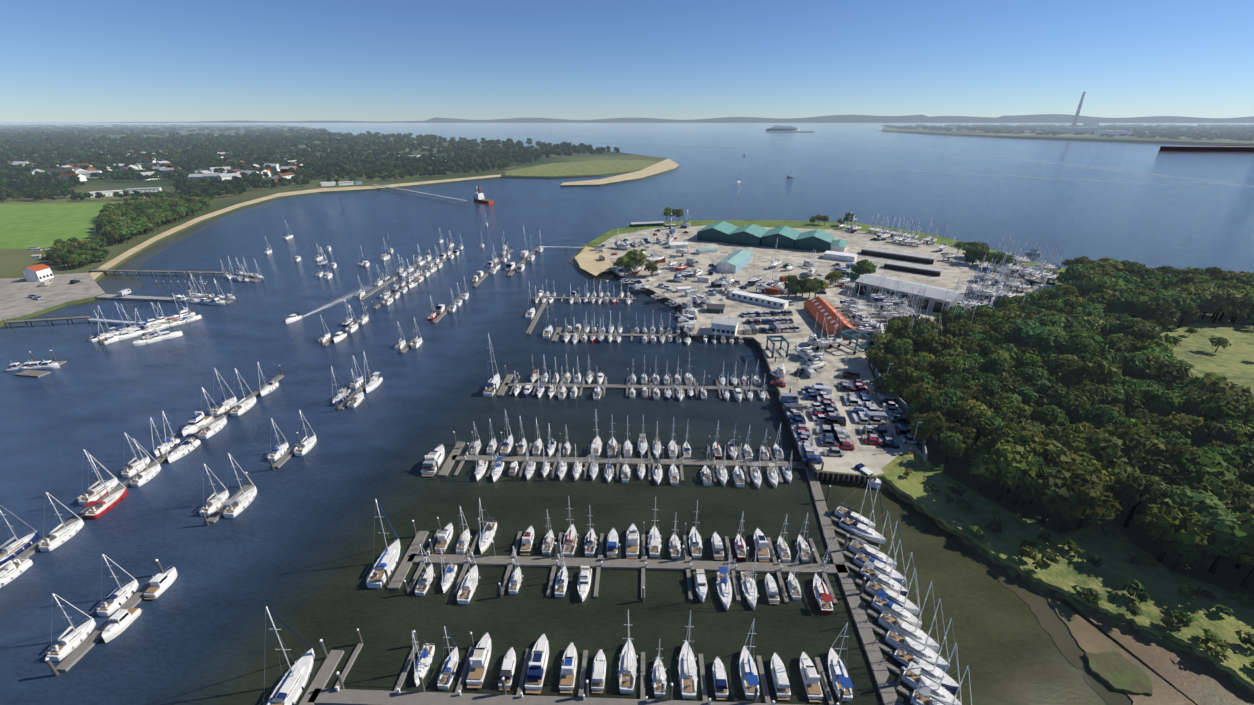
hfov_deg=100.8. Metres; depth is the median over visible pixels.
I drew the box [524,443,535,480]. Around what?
sail yacht
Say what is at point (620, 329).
sail yacht
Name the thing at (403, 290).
sail yacht
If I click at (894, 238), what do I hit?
sailing yacht
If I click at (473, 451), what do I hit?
sail yacht
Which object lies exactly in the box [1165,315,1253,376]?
meadow bush crowns
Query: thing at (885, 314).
sailing yacht
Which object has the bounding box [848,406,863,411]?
saloon car
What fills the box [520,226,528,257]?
sail yacht
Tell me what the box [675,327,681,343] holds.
sail yacht
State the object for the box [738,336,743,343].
motor cruiser
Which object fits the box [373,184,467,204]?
academy pier
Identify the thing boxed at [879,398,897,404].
suv
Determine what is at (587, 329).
sail yacht
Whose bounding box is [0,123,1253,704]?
water
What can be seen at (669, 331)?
sail yacht
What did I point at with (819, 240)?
green shed bay
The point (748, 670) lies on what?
sail yacht
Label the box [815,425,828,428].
hatchback car
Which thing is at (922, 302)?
sailing yacht
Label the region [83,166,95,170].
house
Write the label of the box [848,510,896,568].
sail yacht
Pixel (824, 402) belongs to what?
suv
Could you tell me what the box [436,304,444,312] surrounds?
motor cruiser
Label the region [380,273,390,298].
sail yacht
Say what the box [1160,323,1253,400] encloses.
meadow
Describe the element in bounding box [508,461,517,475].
motor cruiser
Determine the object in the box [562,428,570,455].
sail yacht
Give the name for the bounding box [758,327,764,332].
hatchback car
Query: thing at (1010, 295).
sailing yacht
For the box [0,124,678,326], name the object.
coastal land
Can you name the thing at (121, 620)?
motor cruiser
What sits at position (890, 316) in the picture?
sailing yacht
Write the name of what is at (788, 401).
saloon car
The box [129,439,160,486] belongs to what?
sail yacht
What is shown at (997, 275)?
sailing yacht
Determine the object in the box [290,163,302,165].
house
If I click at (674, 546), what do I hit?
sail yacht
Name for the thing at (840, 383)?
saloon car
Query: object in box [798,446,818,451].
saloon car
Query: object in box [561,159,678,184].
sand spit
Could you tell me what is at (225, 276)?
sail yacht
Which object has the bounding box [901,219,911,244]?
sailing yacht
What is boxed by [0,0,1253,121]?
sky
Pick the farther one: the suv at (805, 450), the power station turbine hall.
the power station turbine hall
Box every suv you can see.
[69,279,79,283]
[705,289,714,292]
[786,412,803,417]
[788,325,794,331]
[791,424,809,431]
[793,325,800,331]
[793,431,812,439]
[794,368,802,376]
[799,448,819,454]
[800,386,812,391]
[803,358,812,362]
[803,393,817,400]
[809,409,826,414]
[815,426,833,433]
[816,391,831,396]
[817,396,833,401]
[819,400,836,407]
[821,405,837,410]
[823,447,843,456]
[824,407,839,415]
[834,431,850,438]
[835,434,851,441]
[845,398,862,406]
[849,379,864,383]
[850,408,865,413]
[853,383,867,388]
[873,427,892,435]
[877,433,895,440]
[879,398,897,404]
[886,410,905,416]
[900,434,921,443]
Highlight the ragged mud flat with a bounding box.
[1028,582,1253,704]
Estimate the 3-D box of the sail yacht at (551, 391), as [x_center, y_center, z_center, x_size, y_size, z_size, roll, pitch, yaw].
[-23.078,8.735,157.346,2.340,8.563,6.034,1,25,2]
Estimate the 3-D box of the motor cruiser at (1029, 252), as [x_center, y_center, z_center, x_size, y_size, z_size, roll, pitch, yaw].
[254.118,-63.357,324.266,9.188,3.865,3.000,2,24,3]
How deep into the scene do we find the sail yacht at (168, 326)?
209.85 m
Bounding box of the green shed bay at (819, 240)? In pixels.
[794,229,833,251]
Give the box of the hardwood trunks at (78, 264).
[52,247,104,268]
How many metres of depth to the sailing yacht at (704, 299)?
227.29 m
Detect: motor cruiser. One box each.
[5,362,23,371]
[19,359,32,370]
[27,359,41,369]
[39,360,59,369]
[100,606,142,642]
[101,334,118,344]
[114,329,136,340]
[129,326,145,335]
[133,333,154,345]
[138,321,150,326]
[142,318,162,325]
[143,566,177,598]
[145,333,163,343]
[157,329,182,339]
[158,316,170,322]
[170,307,194,319]
[174,295,187,302]
[182,412,212,435]
[199,298,209,303]
[207,296,225,305]
[224,294,235,300]
[285,312,301,323]
[294,256,300,261]
[330,262,336,268]
[333,330,346,342]
[362,261,368,266]
[391,285,398,291]
[421,444,444,476]
[434,522,452,552]
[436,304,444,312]
[453,250,458,255]
[466,632,490,687]
[473,274,477,281]
[477,270,482,276]
[487,261,492,267]
[498,647,515,689]
[505,261,514,270]
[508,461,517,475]
[516,263,524,271]
[520,525,533,554]
[524,383,532,397]
[525,634,548,693]
[538,289,543,296]
[559,642,576,692]
[575,323,580,332]
[577,566,591,601]
[591,649,605,693]
[597,371,603,383]
[607,527,617,557]
[626,523,638,558]
[642,387,647,397]
[694,569,706,602]
[703,335,707,342]
[711,531,723,559]
[713,656,727,699]
[720,335,725,343]
[733,386,741,401]
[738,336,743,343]
[754,528,769,561]
[765,572,779,603]
[771,653,790,699]
[800,652,822,701]
[854,463,880,489]
[1025,248,1040,254]
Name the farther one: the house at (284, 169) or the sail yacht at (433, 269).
the house at (284, 169)
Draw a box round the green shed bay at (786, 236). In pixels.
[760,226,800,248]
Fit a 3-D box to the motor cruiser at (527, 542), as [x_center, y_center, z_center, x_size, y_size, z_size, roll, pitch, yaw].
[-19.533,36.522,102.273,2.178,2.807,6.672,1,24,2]
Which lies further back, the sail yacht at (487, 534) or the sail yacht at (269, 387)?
the sail yacht at (269, 387)
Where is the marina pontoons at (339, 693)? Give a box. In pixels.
[299,241,917,704]
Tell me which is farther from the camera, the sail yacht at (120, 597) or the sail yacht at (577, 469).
the sail yacht at (577, 469)
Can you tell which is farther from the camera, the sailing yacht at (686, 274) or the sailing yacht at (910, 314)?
the sailing yacht at (686, 274)
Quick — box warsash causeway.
[95,294,184,302]
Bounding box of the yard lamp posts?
[660,265,928,449]
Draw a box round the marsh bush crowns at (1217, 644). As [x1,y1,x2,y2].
[903,460,1253,667]
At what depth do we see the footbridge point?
334.79 m
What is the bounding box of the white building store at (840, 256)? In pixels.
[823,251,857,261]
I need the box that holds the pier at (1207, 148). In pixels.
[1159,146,1253,151]
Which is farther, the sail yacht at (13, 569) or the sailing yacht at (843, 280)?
the sailing yacht at (843, 280)
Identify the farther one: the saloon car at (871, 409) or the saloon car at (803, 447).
the saloon car at (871, 409)
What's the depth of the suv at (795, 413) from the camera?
141.30 m
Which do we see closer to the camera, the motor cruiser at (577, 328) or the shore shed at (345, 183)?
the motor cruiser at (577, 328)
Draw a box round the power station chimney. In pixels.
[1071,92,1085,126]
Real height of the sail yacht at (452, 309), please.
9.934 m
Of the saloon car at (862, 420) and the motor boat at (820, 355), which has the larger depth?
the motor boat at (820, 355)
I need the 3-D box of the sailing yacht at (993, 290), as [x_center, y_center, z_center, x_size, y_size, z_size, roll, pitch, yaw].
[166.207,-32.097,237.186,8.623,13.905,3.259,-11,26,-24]
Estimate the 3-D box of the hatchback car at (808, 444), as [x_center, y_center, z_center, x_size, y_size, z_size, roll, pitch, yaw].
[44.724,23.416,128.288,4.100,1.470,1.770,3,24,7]
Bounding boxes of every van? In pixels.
[39,280,52,285]
[117,289,131,295]
[599,255,604,260]
[634,283,644,289]
[653,293,664,299]
[684,308,697,315]
[685,301,693,308]
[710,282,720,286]
[743,325,750,333]
[749,324,757,333]
[769,324,777,332]
[775,324,780,332]
[778,287,787,293]
[779,393,798,401]
[783,403,802,412]
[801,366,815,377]
[813,385,831,394]
[824,415,845,426]
[842,369,859,378]
[866,411,886,421]
[877,393,897,402]
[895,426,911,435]
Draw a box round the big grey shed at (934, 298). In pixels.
[854,274,964,312]
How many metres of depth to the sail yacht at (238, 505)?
111.17 m
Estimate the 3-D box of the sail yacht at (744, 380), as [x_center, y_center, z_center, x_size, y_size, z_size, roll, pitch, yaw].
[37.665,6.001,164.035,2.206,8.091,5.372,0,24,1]
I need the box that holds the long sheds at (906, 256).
[861,247,937,264]
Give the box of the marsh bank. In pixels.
[881,449,1253,690]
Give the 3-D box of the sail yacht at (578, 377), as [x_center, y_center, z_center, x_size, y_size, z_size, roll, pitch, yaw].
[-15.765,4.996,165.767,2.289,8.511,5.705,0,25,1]
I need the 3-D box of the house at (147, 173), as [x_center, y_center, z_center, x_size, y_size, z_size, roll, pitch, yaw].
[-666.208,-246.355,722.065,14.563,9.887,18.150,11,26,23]
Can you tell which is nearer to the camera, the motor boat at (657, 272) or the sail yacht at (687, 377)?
the sail yacht at (687, 377)
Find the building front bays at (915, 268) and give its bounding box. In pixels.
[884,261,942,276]
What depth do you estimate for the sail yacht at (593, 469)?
121.95 m
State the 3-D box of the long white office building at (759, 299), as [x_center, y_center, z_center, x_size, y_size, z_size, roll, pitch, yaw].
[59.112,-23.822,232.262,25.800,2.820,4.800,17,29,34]
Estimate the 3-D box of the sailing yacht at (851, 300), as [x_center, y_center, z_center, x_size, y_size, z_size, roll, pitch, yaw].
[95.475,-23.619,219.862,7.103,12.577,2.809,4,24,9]
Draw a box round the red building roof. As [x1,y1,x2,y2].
[804,296,857,338]
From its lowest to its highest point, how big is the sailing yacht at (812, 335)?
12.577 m
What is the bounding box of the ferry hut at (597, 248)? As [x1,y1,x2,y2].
[594,246,602,250]
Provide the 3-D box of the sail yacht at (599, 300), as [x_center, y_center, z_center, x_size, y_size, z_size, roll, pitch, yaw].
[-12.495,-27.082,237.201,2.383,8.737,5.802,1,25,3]
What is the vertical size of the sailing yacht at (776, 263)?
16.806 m
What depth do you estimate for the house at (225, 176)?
685.20 m
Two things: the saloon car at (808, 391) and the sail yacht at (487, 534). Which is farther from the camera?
the saloon car at (808, 391)
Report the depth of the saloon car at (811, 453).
124.62 m
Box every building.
[22,264,53,281]
[90,190,122,197]
[125,187,161,192]
[629,221,663,226]
[676,286,691,292]
[695,247,717,254]
[711,317,738,335]
[731,290,788,308]
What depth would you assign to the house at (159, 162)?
920.15 m
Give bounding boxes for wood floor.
[868,309,1253,599]
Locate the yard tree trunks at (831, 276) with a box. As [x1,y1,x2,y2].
[621,217,994,298]
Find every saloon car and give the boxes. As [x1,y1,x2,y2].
[33,296,42,299]
[770,371,783,378]
[770,380,785,386]
[782,400,797,405]
[787,415,805,421]
[792,430,811,435]
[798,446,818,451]
[801,389,817,394]
[801,452,820,457]
[801,455,822,463]
[806,402,823,408]
[810,412,826,417]
[817,433,835,438]
[818,436,834,441]
[820,439,839,446]
[831,427,847,432]
[835,441,854,449]
[837,381,852,386]
[843,394,859,398]
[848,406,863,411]
[851,412,865,415]
[852,414,866,418]
[853,386,868,391]
[853,417,872,424]
[856,392,872,397]
[859,428,878,434]
[860,397,874,403]
[861,404,878,409]
[861,434,878,439]
[863,407,880,411]
[863,437,882,444]
[879,440,899,448]
[883,406,902,412]
[889,416,908,423]
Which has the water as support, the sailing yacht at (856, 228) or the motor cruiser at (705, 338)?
the motor cruiser at (705, 338)
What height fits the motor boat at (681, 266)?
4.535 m
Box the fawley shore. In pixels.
[882,126,1253,145]
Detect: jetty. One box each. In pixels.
[4,313,90,328]
[88,267,228,276]
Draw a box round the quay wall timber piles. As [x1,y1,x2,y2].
[816,471,875,486]
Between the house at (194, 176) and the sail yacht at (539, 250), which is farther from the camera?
the house at (194, 176)
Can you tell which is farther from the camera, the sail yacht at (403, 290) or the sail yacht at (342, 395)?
the sail yacht at (403, 290)
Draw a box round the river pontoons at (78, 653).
[0,244,512,675]
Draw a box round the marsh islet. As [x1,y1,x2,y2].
[1083,651,1152,695]
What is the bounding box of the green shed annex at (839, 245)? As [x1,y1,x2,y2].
[831,239,847,251]
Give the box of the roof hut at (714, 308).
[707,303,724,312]
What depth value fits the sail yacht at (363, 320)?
213.97 m
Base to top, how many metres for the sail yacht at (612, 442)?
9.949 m
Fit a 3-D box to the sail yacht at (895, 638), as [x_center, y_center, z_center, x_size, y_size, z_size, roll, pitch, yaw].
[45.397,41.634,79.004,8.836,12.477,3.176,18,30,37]
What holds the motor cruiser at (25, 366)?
on the water
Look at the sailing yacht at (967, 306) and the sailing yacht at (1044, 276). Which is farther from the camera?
the sailing yacht at (1044, 276)
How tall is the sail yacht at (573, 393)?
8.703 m
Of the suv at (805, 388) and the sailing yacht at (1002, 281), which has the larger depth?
the sailing yacht at (1002, 281)
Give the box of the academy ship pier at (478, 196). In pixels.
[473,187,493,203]
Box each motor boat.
[616,267,623,275]
[618,242,629,249]
[631,240,638,246]
[645,254,652,260]
[650,270,660,275]
[665,233,676,239]
[673,274,684,281]
[675,261,686,270]
[675,316,693,327]
[685,325,694,335]
[688,258,696,266]
[693,268,702,276]
[786,263,792,270]
[796,345,812,359]
[802,260,813,266]
[809,352,826,366]
[840,268,850,275]
[847,309,862,316]
[849,312,865,318]
[849,313,870,325]
[877,300,890,305]
[877,303,895,312]
[879,306,893,317]
[893,301,909,307]
[973,299,989,304]
[994,277,1004,284]
[1006,268,1017,276]
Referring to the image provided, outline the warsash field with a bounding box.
[0,202,122,248]
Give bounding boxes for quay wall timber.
[818,471,874,484]
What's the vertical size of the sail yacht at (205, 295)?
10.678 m
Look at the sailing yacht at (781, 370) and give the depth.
161.85 m
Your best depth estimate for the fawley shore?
2274.07 m
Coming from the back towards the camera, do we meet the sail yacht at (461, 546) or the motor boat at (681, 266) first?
the motor boat at (681, 266)
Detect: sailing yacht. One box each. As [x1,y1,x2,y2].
[614,233,619,248]
[631,246,641,275]
[650,234,663,263]
[664,210,674,228]
[666,223,673,241]
[667,246,676,267]
[674,249,693,279]
[675,233,688,256]
[675,291,696,320]
[680,209,690,227]
[691,279,700,305]
[697,267,710,305]
[714,253,733,287]
[721,264,732,291]
[748,252,761,286]
[755,268,770,292]
[768,261,779,287]
[770,238,781,269]
[771,267,780,287]
[776,341,786,379]
[805,338,823,373]
[806,249,814,274]
[807,250,815,276]
[807,317,828,351]
[810,312,817,346]
[819,311,841,348]
[835,258,849,285]
[839,212,845,229]
[840,276,866,313]
[840,280,856,303]
[842,284,859,311]
[845,213,851,230]
[852,211,860,231]
[852,296,875,327]
[858,305,881,337]
[868,215,873,232]
[870,274,890,302]
[872,214,880,234]
[872,275,892,301]
[874,293,886,335]
[880,281,904,320]
[881,217,889,240]
[886,287,914,321]
[888,219,897,236]
[888,276,906,305]
[890,281,907,305]
[891,221,899,242]
[894,286,912,310]
[897,219,905,243]
[900,290,916,315]
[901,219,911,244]
[907,220,917,245]
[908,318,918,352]
[914,228,922,246]
[917,285,926,317]
[923,219,934,243]
[930,228,937,244]
[938,226,947,251]
[942,238,954,260]
[960,274,972,310]
[963,280,978,311]
[966,264,979,293]
[970,276,985,310]
[971,267,982,294]
[974,254,989,279]
[975,263,1001,299]
[977,263,991,285]
[978,277,990,306]
[980,259,992,281]
[980,269,995,297]
[988,265,1002,290]
[989,253,1005,283]
[990,277,1001,307]
[992,265,1005,297]
[996,252,1010,275]
[997,240,1014,268]
[998,266,1006,290]
[998,266,1011,296]
[1002,272,1017,297]
[1004,250,1016,269]
[1010,250,1021,268]
[1010,265,1018,289]
[1012,242,1023,263]
[1012,266,1025,291]
[1016,240,1029,263]
[1016,242,1037,269]
[1017,249,1027,275]
[1018,245,1035,276]
[1019,267,1030,292]
[1023,258,1041,286]
[1024,246,1039,276]
[1028,255,1043,278]
[1031,252,1044,275]
[1034,245,1049,268]
[1036,248,1053,281]
[1040,250,1052,271]
[1041,256,1057,281]
[1044,244,1060,273]
[1049,256,1061,283]
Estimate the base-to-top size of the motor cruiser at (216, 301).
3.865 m
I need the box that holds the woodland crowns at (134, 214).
[96,194,212,241]
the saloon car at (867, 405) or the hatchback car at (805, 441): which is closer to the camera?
the hatchback car at (805, 441)
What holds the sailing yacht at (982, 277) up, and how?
on the yard hardstanding
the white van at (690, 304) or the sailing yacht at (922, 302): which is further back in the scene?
the white van at (690, 304)
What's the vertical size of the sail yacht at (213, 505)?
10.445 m
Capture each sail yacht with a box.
[0,505,39,565]
[0,549,32,587]
[38,492,83,551]
[46,593,95,660]
[78,449,118,505]
[82,454,128,519]
[88,310,111,341]
[96,554,138,615]
[98,305,126,335]
[110,301,135,333]
[120,433,149,477]
[121,304,145,329]
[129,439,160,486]
[135,308,156,332]
[145,302,168,331]
[150,417,179,456]
[158,303,179,327]
[162,410,200,462]
[166,293,189,326]
[179,295,201,322]
[186,282,199,302]
[187,271,203,297]
[197,387,226,438]
[199,464,228,515]
[200,277,213,298]
[208,368,236,415]
[212,279,224,299]
[220,259,230,278]
[222,453,256,517]
[228,257,241,280]
[229,369,255,415]
[235,258,243,275]
[240,264,249,282]
[243,257,255,277]
[253,259,263,279]
[258,363,278,395]
[264,237,271,253]
[264,606,314,704]
[267,418,288,460]
[283,221,292,239]
[294,410,316,455]
[314,244,322,260]
[316,260,323,276]
[317,247,328,266]
[318,315,330,342]
[324,254,332,279]
[331,366,350,405]
[342,299,353,326]
[346,305,358,332]
[347,369,363,407]
[350,356,363,388]
[356,276,364,297]
[357,245,366,265]
[358,297,368,324]
[364,353,382,392]
[366,499,401,587]
[374,264,382,286]
[380,239,389,260]
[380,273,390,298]
[382,262,390,281]
[383,279,393,305]
[392,278,400,298]
[395,322,405,349]
[396,256,403,272]
[398,268,405,286]
[400,257,407,276]
[400,273,407,293]
[405,259,413,281]
[408,265,417,287]
[411,318,422,348]
[412,631,434,685]
[413,255,421,276]
[415,259,423,282]
[415,544,434,595]
[419,250,425,264]
[423,259,430,276]
[428,296,436,320]
[430,255,436,272]
[433,247,438,263]
[435,252,442,268]
[437,626,460,689]
[440,549,456,592]
[445,239,450,255]
[447,230,453,247]
[449,244,454,258]
[449,290,455,312]
[455,282,462,306]
[456,507,471,553]
[457,534,479,603]
[461,278,469,299]
[470,421,481,454]
[474,442,487,480]
[478,497,496,553]
[483,333,501,396]
[486,418,497,454]
[490,254,495,273]
[491,440,503,481]
[500,238,505,254]
[500,410,514,455]
[508,546,522,594]
[513,371,520,395]
[518,418,527,455]
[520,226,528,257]
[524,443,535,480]
[525,284,534,318]
[527,235,535,261]
[530,359,538,382]
[532,419,542,455]
[534,285,538,302]
[536,371,544,397]
[537,230,542,252]
[541,359,548,382]
[541,446,549,476]
[542,510,554,554]
[543,301,553,337]
[546,428,556,456]
[547,372,555,397]
[552,360,559,383]
[554,543,569,597]
[556,451,566,479]
[558,366,566,399]
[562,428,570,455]
[562,496,577,556]
[563,318,569,342]
[563,355,570,383]
[568,284,573,303]
[570,368,577,398]
[571,320,578,343]
[571,444,581,479]
[575,356,581,383]
[581,325,587,342]
[583,317,589,332]
[584,505,596,556]
[585,354,592,383]
[589,325,595,342]
[589,445,598,479]
[590,416,602,457]
[592,319,596,332]
[593,372,601,399]
[597,285,602,303]
[597,321,603,342]
[604,446,613,481]
[607,321,612,342]
[607,419,617,456]
[608,310,613,332]
[615,328,620,342]
[617,317,622,333]
[618,610,637,693]
[619,279,623,297]
[620,444,630,482]
[622,415,632,457]
[629,372,635,398]
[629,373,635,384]
[634,318,638,333]
[637,427,647,457]
[637,447,645,479]
[640,355,647,384]
[642,314,646,333]
[642,325,647,343]
[647,497,661,557]
[650,319,655,343]
[651,641,666,696]
[652,364,659,384]
[652,371,659,399]
[652,421,661,457]
[652,443,662,484]
[659,323,664,343]
[663,367,669,384]
[664,376,671,399]
[667,320,672,333]
[668,421,677,458]
[668,445,678,484]
[669,517,680,558]
[674,356,681,384]
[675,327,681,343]
[676,369,684,400]
[677,612,697,698]
[682,425,691,458]
[684,322,690,344]
[684,354,692,385]
[687,377,693,398]
[688,500,702,557]
[699,371,706,399]
[700,446,711,485]
[711,323,716,343]
[711,420,721,458]
[716,445,728,485]
[716,552,733,609]
[718,365,725,385]
[722,372,729,399]
[727,426,737,459]
[730,367,737,385]
[732,443,744,486]
[733,511,745,560]
[737,619,759,698]
[740,550,758,609]
[741,360,748,385]
[742,427,752,460]
[745,380,753,400]
[750,446,762,488]
[752,359,760,386]
[758,378,766,400]
[759,429,768,460]
[767,449,778,487]
[772,424,783,460]
[776,514,790,562]
[782,453,792,482]
[786,553,801,599]
[795,513,810,562]
[811,545,833,613]
[825,622,852,701]
[834,480,875,529]
[839,485,885,543]
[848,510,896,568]
[854,521,905,584]
[859,539,907,596]
[865,552,918,614]
[871,568,921,628]
[878,581,939,651]
[885,598,949,670]
[893,618,960,692]
[901,643,961,704]
[910,666,971,704]
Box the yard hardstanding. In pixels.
[598,226,1056,474]
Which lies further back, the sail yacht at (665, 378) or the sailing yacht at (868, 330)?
the sailing yacht at (868, 330)
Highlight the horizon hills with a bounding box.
[0,114,1253,122]
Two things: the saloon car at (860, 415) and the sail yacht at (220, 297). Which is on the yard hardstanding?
the saloon car at (860, 415)
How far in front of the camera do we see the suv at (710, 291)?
244.71 m
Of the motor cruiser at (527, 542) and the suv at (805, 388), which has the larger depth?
the suv at (805, 388)
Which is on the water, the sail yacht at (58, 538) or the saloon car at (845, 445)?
the sail yacht at (58, 538)
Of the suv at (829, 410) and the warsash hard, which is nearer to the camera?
the suv at (829, 410)
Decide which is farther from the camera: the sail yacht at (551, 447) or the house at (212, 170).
the house at (212, 170)
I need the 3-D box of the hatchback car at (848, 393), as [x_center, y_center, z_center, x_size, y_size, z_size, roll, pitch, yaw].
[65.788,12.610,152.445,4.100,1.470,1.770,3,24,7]
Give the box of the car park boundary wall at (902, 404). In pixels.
[870,363,927,461]
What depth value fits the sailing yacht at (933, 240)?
339.59 m
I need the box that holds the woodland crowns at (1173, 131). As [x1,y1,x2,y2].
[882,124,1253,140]
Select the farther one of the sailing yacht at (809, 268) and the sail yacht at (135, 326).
the sailing yacht at (809, 268)
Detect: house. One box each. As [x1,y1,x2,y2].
[11,159,28,162]
[12,161,29,163]
[48,168,73,174]
[59,174,86,180]
[73,163,91,166]
[74,168,87,173]
[78,170,101,177]
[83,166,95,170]
[122,164,138,170]
[135,163,143,169]
[139,171,159,179]
[142,157,155,162]
[152,166,165,173]
[155,161,170,164]
[161,168,173,173]
[163,163,180,168]
[188,174,205,179]
[197,170,211,173]
[203,173,223,179]
[210,166,230,172]
[217,173,240,179]
[240,170,258,175]
[252,169,270,176]
[264,164,279,170]
[271,175,283,182]
[277,172,294,178]
[280,166,296,172]
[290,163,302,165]
[1082,123,1098,127]
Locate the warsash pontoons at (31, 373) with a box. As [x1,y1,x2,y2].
[14,272,260,377]
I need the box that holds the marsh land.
[505,160,659,175]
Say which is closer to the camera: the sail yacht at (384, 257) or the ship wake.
the sail yacht at (384, 257)
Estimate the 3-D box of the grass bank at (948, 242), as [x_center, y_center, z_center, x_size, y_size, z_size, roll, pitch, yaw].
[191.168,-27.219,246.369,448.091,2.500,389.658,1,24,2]
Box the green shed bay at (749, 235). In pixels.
[727,224,767,246]
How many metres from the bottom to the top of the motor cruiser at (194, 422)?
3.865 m
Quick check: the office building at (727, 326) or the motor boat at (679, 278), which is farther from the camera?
the motor boat at (679, 278)
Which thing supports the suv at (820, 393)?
on the yard hardstanding
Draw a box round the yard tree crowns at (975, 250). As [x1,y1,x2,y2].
[612,207,1013,294]
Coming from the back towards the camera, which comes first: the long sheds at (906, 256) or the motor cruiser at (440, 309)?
the long sheds at (906, 256)
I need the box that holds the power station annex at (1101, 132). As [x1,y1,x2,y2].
[1093,130,1132,135]
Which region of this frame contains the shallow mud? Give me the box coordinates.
[75,200,274,305]
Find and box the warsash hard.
[0,273,104,320]
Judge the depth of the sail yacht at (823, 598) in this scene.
89.38 m
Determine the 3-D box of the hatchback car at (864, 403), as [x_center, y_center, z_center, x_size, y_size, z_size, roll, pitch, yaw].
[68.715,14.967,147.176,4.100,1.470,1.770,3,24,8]
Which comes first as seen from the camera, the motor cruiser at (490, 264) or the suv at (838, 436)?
the suv at (838, 436)
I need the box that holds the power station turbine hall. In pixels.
[1046,127,1108,134]
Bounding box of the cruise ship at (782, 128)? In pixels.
[766,125,799,130]
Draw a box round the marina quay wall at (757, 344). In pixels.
[608,269,817,477]
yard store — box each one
[685,289,698,296]
[697,276,709,282]
[727,288,740,295]
[765,287,779,294]
[779,275,787,281]
[846,263,854,268]
[847,272,859,279]
[965,258,977,262]
[982,267,992,272]
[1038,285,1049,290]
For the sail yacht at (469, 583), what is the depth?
91.56 m
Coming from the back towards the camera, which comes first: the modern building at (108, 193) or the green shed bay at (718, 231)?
the modern building at (108, 193)
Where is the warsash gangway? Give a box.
[87,316,136,325]
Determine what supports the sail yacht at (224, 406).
on the water
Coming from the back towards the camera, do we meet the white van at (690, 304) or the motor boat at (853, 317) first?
the white van at (690, 304)
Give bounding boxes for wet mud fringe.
[953,534,1132,704]
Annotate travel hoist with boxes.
[766,335,788,357]
[838,329,869,353]
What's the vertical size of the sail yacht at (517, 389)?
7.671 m
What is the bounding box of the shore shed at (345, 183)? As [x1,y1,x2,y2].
[338,181,353,185]
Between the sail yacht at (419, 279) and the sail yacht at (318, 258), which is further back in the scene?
the sail yacht at (318, 258)
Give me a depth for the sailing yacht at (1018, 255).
293.63 m
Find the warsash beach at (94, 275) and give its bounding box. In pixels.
[90,174,500,279]
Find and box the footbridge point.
[539,244,585,248]
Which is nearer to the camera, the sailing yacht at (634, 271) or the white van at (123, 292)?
the white van at (123, 292)
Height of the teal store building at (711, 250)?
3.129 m
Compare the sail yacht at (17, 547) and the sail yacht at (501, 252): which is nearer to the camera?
the sail yacht at (17, 547)
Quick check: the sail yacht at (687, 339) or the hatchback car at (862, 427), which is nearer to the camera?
the hatchback car at (862, 427)
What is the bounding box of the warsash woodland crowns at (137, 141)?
[0,124,619,199]
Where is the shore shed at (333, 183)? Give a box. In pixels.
[320,181,335,185]
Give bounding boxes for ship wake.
[766,131,813,132]
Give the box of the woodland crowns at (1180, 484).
[864,256,1253,569]
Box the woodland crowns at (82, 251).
[45,235,109,264]
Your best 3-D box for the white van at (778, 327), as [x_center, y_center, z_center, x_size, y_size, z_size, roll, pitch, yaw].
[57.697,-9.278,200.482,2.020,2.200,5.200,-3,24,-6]
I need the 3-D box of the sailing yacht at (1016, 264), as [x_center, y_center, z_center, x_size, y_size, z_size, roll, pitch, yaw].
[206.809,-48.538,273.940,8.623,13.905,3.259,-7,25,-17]
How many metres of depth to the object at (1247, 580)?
105.07 m
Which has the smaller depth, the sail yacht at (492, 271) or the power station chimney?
the sail yacht at (492, 271)
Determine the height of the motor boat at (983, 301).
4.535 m
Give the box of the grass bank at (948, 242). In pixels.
[578,220,1245,604]
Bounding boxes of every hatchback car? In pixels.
[669,302,678,306]
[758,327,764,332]
[789,417,805,424]
[793,427,808,431]
[796,435,812,441]
[797,440,814,446]
[799,443,815,448]
[809,407,824,411]
[812,414,824,421]
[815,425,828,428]
[829,424,845,429]
[835,438,851,443]
[839,383,852,388]
[840,385,854,391]
[843,392,857,395]
[855,390,869,394]
[858,425,873,429]
[862,402,876,406]
[869,417,885,424]
[873,425,888,430]
[879,437,895,442]
[882,401,898,407]
[889,413,905,418]
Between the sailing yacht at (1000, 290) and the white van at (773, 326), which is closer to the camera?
the white van at (773, 326)
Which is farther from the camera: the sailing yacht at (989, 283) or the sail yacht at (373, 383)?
the sailing yacht at (989, 283)
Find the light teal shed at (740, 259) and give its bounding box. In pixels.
[716,249,752,272]
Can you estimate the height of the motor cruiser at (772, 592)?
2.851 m
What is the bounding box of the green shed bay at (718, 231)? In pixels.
[697,221,737,242]
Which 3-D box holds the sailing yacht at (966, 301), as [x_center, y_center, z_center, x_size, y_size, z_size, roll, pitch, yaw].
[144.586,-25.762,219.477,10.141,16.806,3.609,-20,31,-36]
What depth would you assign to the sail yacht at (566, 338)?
196.77 m
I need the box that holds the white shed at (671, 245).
[668,241,687,248]

